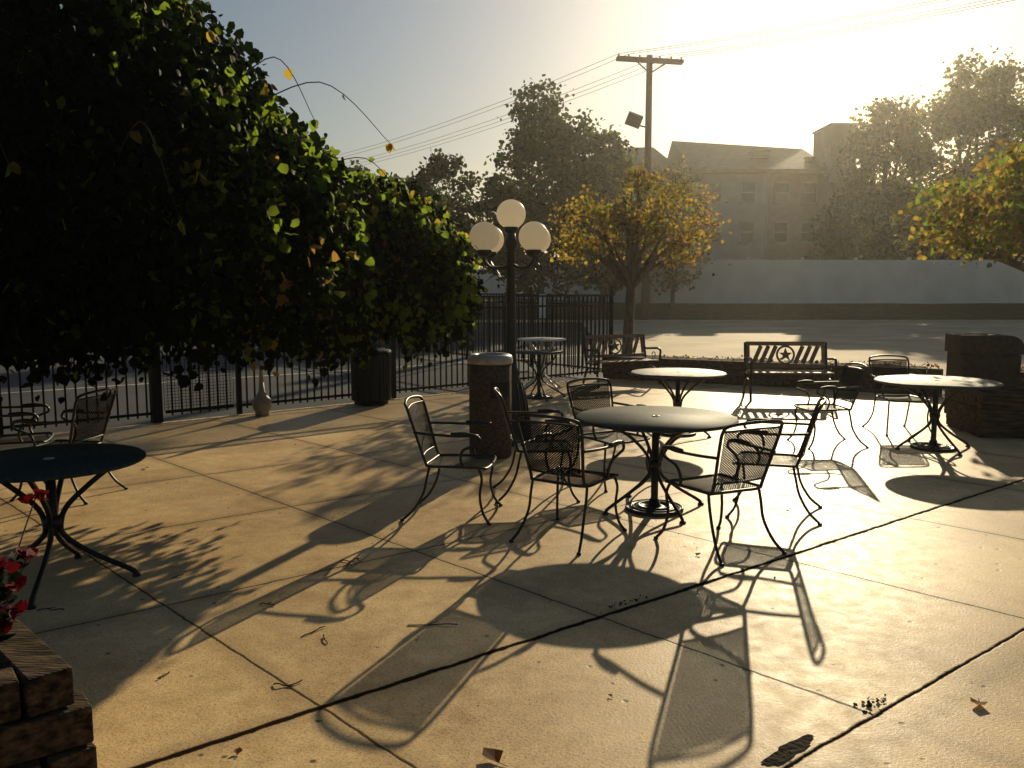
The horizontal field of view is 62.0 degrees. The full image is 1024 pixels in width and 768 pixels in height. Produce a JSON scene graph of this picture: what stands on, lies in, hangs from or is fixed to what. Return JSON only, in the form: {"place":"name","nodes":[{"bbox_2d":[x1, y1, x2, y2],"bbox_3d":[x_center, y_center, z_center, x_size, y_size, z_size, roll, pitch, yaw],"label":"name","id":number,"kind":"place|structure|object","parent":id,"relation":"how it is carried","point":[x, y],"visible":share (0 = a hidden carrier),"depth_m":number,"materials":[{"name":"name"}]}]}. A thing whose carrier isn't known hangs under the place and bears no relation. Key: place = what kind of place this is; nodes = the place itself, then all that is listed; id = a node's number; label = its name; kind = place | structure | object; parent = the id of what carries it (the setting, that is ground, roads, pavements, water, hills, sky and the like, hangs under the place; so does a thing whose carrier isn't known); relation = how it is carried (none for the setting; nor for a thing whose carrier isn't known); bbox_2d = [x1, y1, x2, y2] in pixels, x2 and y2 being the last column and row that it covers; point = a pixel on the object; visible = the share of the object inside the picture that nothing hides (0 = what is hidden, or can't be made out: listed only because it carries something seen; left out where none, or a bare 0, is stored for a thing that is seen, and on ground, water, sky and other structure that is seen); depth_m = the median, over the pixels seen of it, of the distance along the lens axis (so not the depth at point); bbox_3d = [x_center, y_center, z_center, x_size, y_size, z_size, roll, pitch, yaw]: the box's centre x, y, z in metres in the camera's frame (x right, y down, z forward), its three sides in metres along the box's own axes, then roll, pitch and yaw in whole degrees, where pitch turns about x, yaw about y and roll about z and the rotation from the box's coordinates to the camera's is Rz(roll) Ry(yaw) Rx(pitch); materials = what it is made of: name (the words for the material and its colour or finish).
{"place":"outdoors","nodes":[
{"label":"outdoors","id":0,"kind":"place"},
{"bbox_2d":[0,322,944,437],"bbox_3d":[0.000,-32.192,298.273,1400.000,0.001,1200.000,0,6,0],"label":"parking lot","id":1,"kind":"structure","parent":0,"point":[48,394],"depth_m":15.64,"materials":[{"name":"grey asphalt"}]},
{"bbox_2d":[1,339,574,393],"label":"road marking","id":2,"kind":"object","parent":1,"relation":"on","point":[213,379],"visible":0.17,"depth_m":16.63,"materials":[{"name":"paint"}]},
{"bbox_2d":[356,286,604,369],"bbox_3d":[-1.859,-1.558,21.187,0.090,1.740,11.932,-5,8,-38],"label":"iron fence","id":3,"kind":"object","parent":1,"relation":"on","point":[531,314],"visible":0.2,"depth_m":18.23,"materials":[{"name":"black metal"}]},
{"bbox_2d":[539,294,545,317],"bbox_3d":[0.640,-1.640,17.925,0.016,0.500,0.200,-5,8,-38],"label":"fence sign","id":4,"kind":"object","parent":3,"relation":"attached to","point":[540,308],"visible":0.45,"depth_m":17.91,"materials":[{"name":"metal"}]},
{"bbox_2d":[474,320,1023,321],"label":"kerb","id":5,"kind":"structure","parent":1,"relation":"on","point":[791,321],"depth_m":43.13,"materials":[{"name":"beige paint"}]},
{"bbox_2d":[942,368,1023,390],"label":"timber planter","id":6,"kind":"object","parent":1,"relation":"on","point":[1022,378],"depth_m":13.10,"materials":[{"name":"wood"}]},
{"bbox_2d":[654,355,1023,370],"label":"leaf mulch","id":7,"kind":"object","parent":6,"relation":"on","point":[927,365],"visible":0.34,"depth_m":15.62,"materials":[{"name":"brown plant"}]},
{"bbox_2d":[893,132,1023,271],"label":"leafy tree","id":8,"kind":"object","parent":6,"relation":"on","point":[965,224],"visible":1,"depth_m":14.27,"materials":[{"name":"green plant"}]},
{"bbox_2d":[0,377,1023,767],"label":"patio pavement","id":9,"kind":"structure","parent":0,"point":[898,579],"depth_m":4.73,"materials":[{"name":"concrete"}]},
{"bbox_2d":[0,403,53,483],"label":"patio chair","id":10,"kind":"object","parent":9,"relation":"on","point":[18,435],"visible":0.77,"depth_m":7.49,"materials":[{"name":"metal"}]},
{"bbox_2d":[0,606,96,767],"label":"timber planter","id":11,"kind":"object","parent":9,"relation":"on","point":[46,718],"visible":0.98,"depth_m":2.89,"materials":[{"name":"wood"}]},
{"bbox_2d":[0,489,48,640],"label":"red leaf plant","id":12,"kind":"object","parent":11,"relation":"in","point":[8,588],"visible":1,"depth_m":3.18,"materials":[{"name":"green plant"}]},
{"bbox_2d":[37,607,63,610],"bbox_3d":[-2.468,1.202,4.568,0.139,0.014,0.044,0,6,0],"label":"twig","id":13,"kind":"object","parent":9,"relation":"on","point":[51,609],"visible":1,"depth_m":4.55,"materials":[{"name":"brown wood"}]},
{"bbox_2d":[10,388,127,504],"bbox_3d":[-3.668,0.478,7.040,0.687,0.896,0.600,1,7,10],"label":"patio chair","id":14,"kind":"object","parent":9,"relation":"on","point":[79,410],"visible":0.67,"depth_m":6.91,"materials":[{"name":"metal"}]},
{"bbox_2d":[0,443,145,609],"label":"patio table","id":15,"kind":"object","parent":9,"relation":"on","point":[49,465],"visible":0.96,"depth_m":4.94,"materials":[{"name":"metal"}]},
{"bbox_2d":[234,747,241,756],"bbox_3d":[-1.013,1.364,3.155,0.033,0.011,0.045,-5,8,-37],"label":"fallen leaf","id":16,"kind":"object","parent":9,"relation":"on","point":[238,750],"visible":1,"depth_m":3.16,"materials":[{"name":"brown plant"}]},
{"bbox_2d":[0,0,487,403],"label":"weeping tree","id":17,"kind":"object","parent":9,"relation":"on","point":[164,188],"visible":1,"depth_m":5.32,"materials":[{"name":"green plant"}]},
{"bbox_2d":[252,351,271,415],"bbox_3d":[-3.360,-0.083,11.414,0.260,1.020,0.260,0,6,0],"label":"ash receptacle","id":18,"kind":"object","parent":9,"relation":"on","point":[262,404],"visible":0.76,"depth_m":11.38,"materials":[{"name":"beige plastic"}]},
{"bbox_2d":[273,679,302,685],"bbox_3d":[-0.973,1.301,3.698,0.128,0.014,0.049,-2,7,-16],"label":"twig","id":19,"kind":"object","parent":9,"relation":"on","point":[289,684],"visible":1,"depth_m":3.69,"materials":[{"name":"brown wood"}]},
{"bbox_2d":[0,286,613,437],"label":"iron fence","id":20,"kind":"object","parent":9,"relation":"on","point":[155,413],"visible":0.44,"depth_m":12.56,"materials":[{"name":"black metal"}]},
{"bbox_2d":[301,626,325,636],"bbox_3d":[-0.998,1.238,4.267,0.017,0.011,0.160,4,8,33],"label":"twig","id":21,"kind":"object","parent":9,"relation":"on","point":[315,630],"visible":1,"depth_m":4.26,"materials":[{"name":"brown wood"}]},
{"bbox_2d":[350,348,391,405],"bbox_3d":[-2.080,-0.116,12.568,0.610,0.825,0.610,-2,7,-20],"label":"waste bin","id":22,"kind":"object","parent":9,"relation":"on","point":[371,384],"visible":0.72,"depth_m":12.34,"materials":[{"name":"black plastic"}]},
{"bbox_2d":[407,620,457,625],"bbox_3d":[-0.406,1.226,4.375,0.258,0.010,0.065,0,6,0],"label":"twig","id":23,"kind":"object","parent":9,"relation":"on","point":[430,624],"visible":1,"depth_m":4.35,"materials":[{"name":"brown wood"}]},
{"bbox_2d":[400,395,502,525],"bbox_3d":[-0.452,0.544,6.460,0.687,0.896,0.600,1,7,8],"label":"patio chair","id":24,"kind":"object","parent":9,"relation":"on","point":[416,428],"visible":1,"depth_m":6.47,"materials":[{"name":"metal"}]},
{"bbox_2d":[468,352,512,459],"bbox_3d":[-0.220,0.216,8.660,0.460,1.050,0.460,0,6,0],"label":"litter bin","id":25,"kind":"object","parent":9,"relation":"on","point":[489,372],"visible":0.98,"depth_m":8.48,"materials":[{"name":"stone"}]},
{"bbox_2d":[482,748,507,766],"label":"fallen leaf","id":26,"kind":"object","parent":9,"relation":"on","point":[495,755],"visible":1,"depth_m":3.12,"materials":[{"name":"brown plant"}]},
{"bbox_2d":[469,199,550,446],"bbox_3d":[-0.010,-0.670,9.334,0.839,2.658,0.839,1,7,5],"label":"street lamp","id":27,"kind":"object","parent":9,"relation":"on","point":[486,239],"visible":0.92,"depth_m":9.15,"materials":[{"name":"metal"}]},
{"bbox_2d":[492,387,579,503],"bbox_3d":[0.188,0.478,7.046,0.687,0.896,0.600,0,7,-4],"label":"patio chair","id":28,"kind":"object","parent":9,"relation":"on","point":[519,449],"visible":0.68,"depth_m":6.85,"materials":[{"name":"metal"}]},
{"bbox_2d":[516,349,565,400],"bbox_3d":[0.420,-0.152,13.268,0.773,0.738,0.773,6,9,41],"label":"patio table","id":29,"kind":"object","parent":9,"relation":"on","point":[538,395],"visible":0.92,"depth_m":13.23,"materials":[{"name":"metal"}]},
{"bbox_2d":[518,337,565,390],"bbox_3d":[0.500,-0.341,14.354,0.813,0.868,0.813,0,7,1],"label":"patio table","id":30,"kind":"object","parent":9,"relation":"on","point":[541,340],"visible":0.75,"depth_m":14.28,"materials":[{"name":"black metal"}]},
{"bbox_2d":[509,414,626,555],"bbox_3d":[0.391,0.612,5.863,0.600,0.896,0.687,4,8,33],"label":"patio chair","id":31,"kind":"object","parent":9,"relation":"on","point":[556,469],"visible":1,"depth_m":5.66,"materials":[{"name":"metal"}]},
{"bbox_2d":[566,377,650,491],"bbox_3d":[0.852,0.419,7.561,0.600,0.896,0.687,-4,8,-32],"label":"patio chair","id":32,"kind":"object","parent":9,"relation":"on","point":[591,399],"visible":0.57,"depth_m":7.69,"materials":[{"name":"metal"}]},
{"bbox_2d":[582,334,661,387],"bbox_3d":[1.944,-0.421,15.066,1.278,0.880,0.602,-3,7,-24],"label":"park bench","id":33,"kind":"object","parent":9,"relation":"on","point":[614,345],"visible":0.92,"depth_m":15.17,"materials":[{"name":"metal"}]},
{"bbox_2d":[600,594,647,612],"bbox_3d":[0.597,1.198,4.639,0.359,0.030,0.067,-5,8,-39],"label":"weed tuft","id":34,"kind":"object","parent":9,"relation":"on","point":[636,600],"visible":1,"depth_m":4.65,"materials":[{"name":"green plant"}]},
{"bbox_2d":[575,406,738,523],"bbox_3d":[1.107,0.609,6.591,1.235,0.738,1.235,-2,7,-20],"label":"patio table","id":35,"kind":"object","parent":9,"relation":"on","point":[655,421],"visible":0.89,"depth_m":6.53,"materials":[{"name":"metal"}]},
{"bbox_2d":[631,368,726,438],"bbox_3d":[1.945,0.219,10.009,1.105,0.738,1.105,5,8,40],"label":"patio table","id":36,"kind":"object","parent":9,"relation":"on","point":[677,374],"visible":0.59,"depth_m":9.90,"materials":[{"name":"metal"}]},
{"bbox_2d":[654,420,786,566],"bbox_3d":[1.384,0.638,5.641,0.600,0.896,0.687,-3,7,-27],"label":"patio chair","id":37,"kind":"object","parent":9,"relation":"on","point":[737,440],"visible":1,"depth_m":5.44,"materials":[{"name":"metal"}]},
{"bbox_2d":[725,397,826,525],"bbox_3d":[2.019,0.540,6.495,0.687,0.896,0.600,2,7,20],"label":"patio chair","id":38,"kind":"object","parent":9,"relation":"on","point":[793,465],"visible":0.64,"depth_m":6.42,"materials":[{"name":"metal"}]},
{"bbox_2d":[761,734,813,763],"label":"joint dirt","id":39,"kind":"structure","parent":9,"relation":"on","point":[785,752],"depth_m":3.17,"materials":[{"name":"soil"}]},
{"bbox_2d":[742,341,837,400],"bbox_3d":[4.252,-0.195,13.080,1.278,0.880,0.602,0,7,4],"label":"park bench","id":40,"kind":"object","parent":9,"relation":"on","point":[786,354],"visible":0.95,"depth_m":13.27,"materials":[{"name":"metal"}]},
{"bbox_2d":[787,362,868,448],"bbox_3d":[3.473,0.216,9.339,0.687,0.896,0.600,-1,7,-5],"label":"patio chair","id":41,"kind":"object","parent":9,"relation":"on","point":[856,382],"visible":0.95,"depth_m":9.35,"materials":[{"name":"metal"}]},
{"bbox_2d":[853,693,891,712],"bbox_3d":[1.504,1.327,3.530,0.208,0.037,0.093,-3,7,-25],"label":"weed tuft","id":42,"kind":"object","parent":9,"relation":"on","point":[869,704],"visible":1,"depth_m":3.53,"materials":[{"name":"green plant"}]},
{"bbox_2d":[862,354,930,435],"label":"patio chair","id":43,"kind":"object","parent":9,"relation":"on","point":[902,365],"visible":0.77,"depth_m":10.39,"materials":[{"name":"metal"}]},
{"bbox_2d":[874,375,1003,455],"bbox_3d":[4.520,0.322,9.105,1.235,0.738,1.235,-1,7,-10],"label":"patio table","id":44,"kind":"object","parent":9,"relation":"on","point":[935,383],"visible":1,"depth_m":9.06,"materials":[{"name":"metal"}]},
{"bbox_2d":[970,697,986,704],"bbox_3d":[1.929,1.316,3.531,0.066,0.020,0.091,0,6,0],"label":"fallen leaf","id":45,"kind":"object","parent":9,"relation":"on","point":[977,702],"visible":1,"depth_m":3.52,"materials":[{"name":"brown plant"}]},
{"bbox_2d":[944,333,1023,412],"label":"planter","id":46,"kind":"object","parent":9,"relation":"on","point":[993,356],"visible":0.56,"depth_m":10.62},
{"bbox_2d":[946,386,1023,437],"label":"timber planter","id":47,"kind":"object","parent":9,"relation":"on","point":[992,413],"visible":0.88,"depth_m":9.74,"materials":[{"name":"wood"}]},
{"bbox_2d":[60,0,1023,268],"label":"sky","id":48,"kind":"structure","parent":0,"point":[410,66],"materials":[{"name":"white"}]},
{"bbox_2d":[474,297,1023,319],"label":"grass bank","id":49,"kind":"structure","parent":0,"point":[831,311],"depth_m":46.30,"materials":[{"name":"green plant"}]},
{"bbox_2d":[344,159,386,181],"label":"leafy tree","id":50,"kind":"object","parent":49,"relation":"on","point":[356,168],"visible":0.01,"depth_m":47.33,"materials":[{"name":"green plant"}]},
{"bbox_2d":[386,148,482,253],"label":"leafy tree","id":51,"kind":"object","parent":49,"relation":"on","point":[438,164],"visible":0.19,"depth_m":45.80,"materials":[{"name":"green plant"}]},
{"bbox_2d":[454,74,622,308],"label":"leafy tree","id":52,"kind":"object","parent":49,"relation":"on","point":[553,139],"visible":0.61,"depth_m":44.58,"materials":[{"name":"green plant"}]},
{"bbox_2d":[472,267,626,302],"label":"concrete wall","id":53,"kind":"structure","parent":49,"relation":"on","point":[490,284],"depth_m":60.77,"materials":[{"name":"grey concrete"}]},
{"bbox_2d":[556,124,654,309],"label":"leafy tree","id":54,"kind":"object","parent":49,"relation":"on","point":[617,162],"visible":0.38,"depth_m":45.23,"materials":[{"name":"green plant"}]},
{"bbox_2d":[597,147,679,297],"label":"apartment building","id":55,"kind":"structure","parent":49,"relation":"on","point":[659,158],"depth_m":66.99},
{"bbox_2d":[616,54,683,319],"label":"utility pole","id":56,"kind":"object","parent":49,"relation":"on","point":[633,119],"visible":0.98,"depth_m":42.53,"materials":[{"name":"brown wood"}]},
{"bbox_2d":[340,53,618,154],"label":"power line","id":57,"kind":"object","parent":56,"relation":"attached to","point":[485,107],"visible":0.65,"depth_m":52.02,"materials":[{"name":"metal"}]},
{"bbox_2d":[341,54,627,157],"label":"power line","id":58,"kind":"object","parent":56,"relation":"attached to","point":[485,111],"visible":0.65,"depth_m":53.03,"materials":[{"name":"metal"}]},
{"bbox_2d":[348,56,658,162],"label":"power line","id":59,"kind":"object","parent":56,"relation":"attached to","point":[504,115],"visible":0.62,"depth_m":53.02,"materials":[{"name":"metal"}]},
{"bbox_2d":[348,56,670,165],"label":"power line","id":60,"kind":"object","parent":56,"relation":"attached to","point":[508,118],"visible":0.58,"depth_m":53.43,"materials":[{"name":"metal"}]},
{"bbox_2d":[352,57,680,167],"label":"power line","id":61,"kind":"object","parent":56,"relation":"attached to","point":[513,120],"visible":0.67,"depth_m":54.26,"materials":[{"name":"metal"}]},
{"bbox_2d":[619,0,935,53],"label":"power line","id":62,"kind":"object","parent":56,"relation":"attached to","point":[783,28],"visible":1,"depth_m":36.96,"materials":[{"name":"metal"}]},
{"bbox_2d":[631,0,948,53],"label":"power line","id":63,"kind":"object","parent":56,"relation":"attached to","point":[797,28],"visible":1,"depth_m":36.76,"materials":[{"name":"metal"}]},
{"bbox_2d":[660,0,986,55],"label":"power line","id":64,"kind":"object","parent":56,"relation":"attached to","point":[831,29],"visible":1,"depth_m":36.44,"materials":[{"name":"metal"}]},
{"bbox_2d":[671,0,1000,56],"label":"power line","id":65,"kind":"object","parent":56,"relation":"attached to","point":[843,29],"visible":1,"depth_m":36.43,"materials":[{"name":"metal"}]},
{"bbox_2d":[683,0,1013,56],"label":"power line","id":66,"kind":"object","parent":56,"relation":"attached to","point":[853,30],"visible":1,"depth_m":36.30,"materials":[{"name":"metal"}]},
{"bbox_2d":[640,154,729,308],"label":"leafy tree","id":67,"kind":"object","parent":49,"relation":"on","point":[671,279],"visible":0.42,"depth_m":46.31,"materials":[{"name":"green plant"}]},
{"bbox_2d":[636,257,1023,303],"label":"concrete wall","id":68,"kind":"structure","parent":49,"relation":"on","point":[909,280],"depth_m":49.99,"materials":[{"name":"grey concrete"}]},
{"bbox_2d":[804,94,948,259],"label":"leafy tree","id":69,"kind":"object","parent":49,"relation":"on","point":[862,196],"visible":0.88,"depth_m":52.63,"materials":[{"name":"green plant"}]},
{"bbox_2d":[853,195,981,258],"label":"townhouse","id":70,"kind":"structure","parent":49,"relation":"on","point":[891,230],"depth_m":62.09,"materials":[{"name":"beige paint"}]},
{"bbox_2d":[885,45,1023,259],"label":"leafy tree","id":71,"kind":"object","parent":49,"relation":"on","point":[966,115],"visible":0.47,"depth_m":52.55,"materials":[{"name":"green plant"}]},
{"bbox_2d":[991,85,1023,259],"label":"leafy tree","id":72,"kind":"object","parent":49,"relation":"on","point":[1021,130],"depth_m":54.56,"materials":[{"name":"green plant"}]},
{"bbox_2d":[667,123,858,259],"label":"apartment building","id":73,"kind":"structure","parent":0,"point":[772,196],"depth_m":59.12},
{"bbox_2d":[706,221,721,242],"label":"window","id":74,"kind":"structure","parent":73,"relation":"in","point":[719,233],"depth_m":59.12,"materials":[{"name":"grey glass"}]},
{"bbox_2d":[707,181,722,202],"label":"window","id":75,"kind":"structure","parent":73,"relation":"in","point":[718,190],"depth_m":58.80,"materials":[{"name":"grey glass"}]},
{"bbox_2d":[739,221,754,242],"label":"window","id":76,"kind":"structure","parent":73,"relation":"in","point":[746,228],"depth_m":59.12,"materials":[{"name":"grey glass"}]},
{"bbox_2d":[740,181,755,202],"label":"window","id":77,"kind":"structure","parent":73,"relation":"in","point":[747,188],"depth_m":58.80,"materials":[{"name":"grey glass"}]},
{"bbox_2d":[772,221,788,242],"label":"window","id":78,"kind":"structure","parent":73,"relation":"in","point":[780,228],"depth_m":59.32,"materials":[{"name":"grey glass"}]},
{"bbox_2d":[773,182,789,203],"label":"window","id":79,"kind":"structure","parent":73,"relation":"in","point":[781,190],"depth_m":59.02,"materials":[{"name":"grey glass"}]},
{"bbox_2d":[799,221,815,242],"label":"window","id":80,"kind":"structure","parent":73,"relation":"in","point":[805,229],"depth_m":59.31,"materials":[{"name":"grey glass"}]},
{"bbox_2d":[801,182,817,203],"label":"window","id":81,"kind":"structure","parent":73,"relation":"in","point":[808,189],"depth_m":59.02,"materials":[{"name":"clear glass"}]},
{"bbox_2d":[581,322,1023,375],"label":"concrete lot","id":82,"kind":"structure","parent":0,"point":[918,343],"depth_m":30.09,"materials":[{"name":"grey concrete"}]},
{"bbox_2d":[603,355,942,395],"bbox_3d":[4.741,-0.248,15.754,5.809,0.466,2.071,3,7,26],"label":"timber planter","id":83,"kind":"object","parent":82,"relation":"on","point":[734,370],"visible":0.59,"depth_m":14.99,"materials":[{"name":"wood"}]},
{"bbox_2d":[542,158,731,356],"bbox_3d":[2.443,-2.441,17.156,3.945,4.122,2.289,0,6,0],"label":"leafy tree","id":84,"kind":"object","parent":83,"relation":"on","point":[635,226],"visible":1,"depth_m":16.95,"materials":[{"name":"yellow plant"}]}
]}

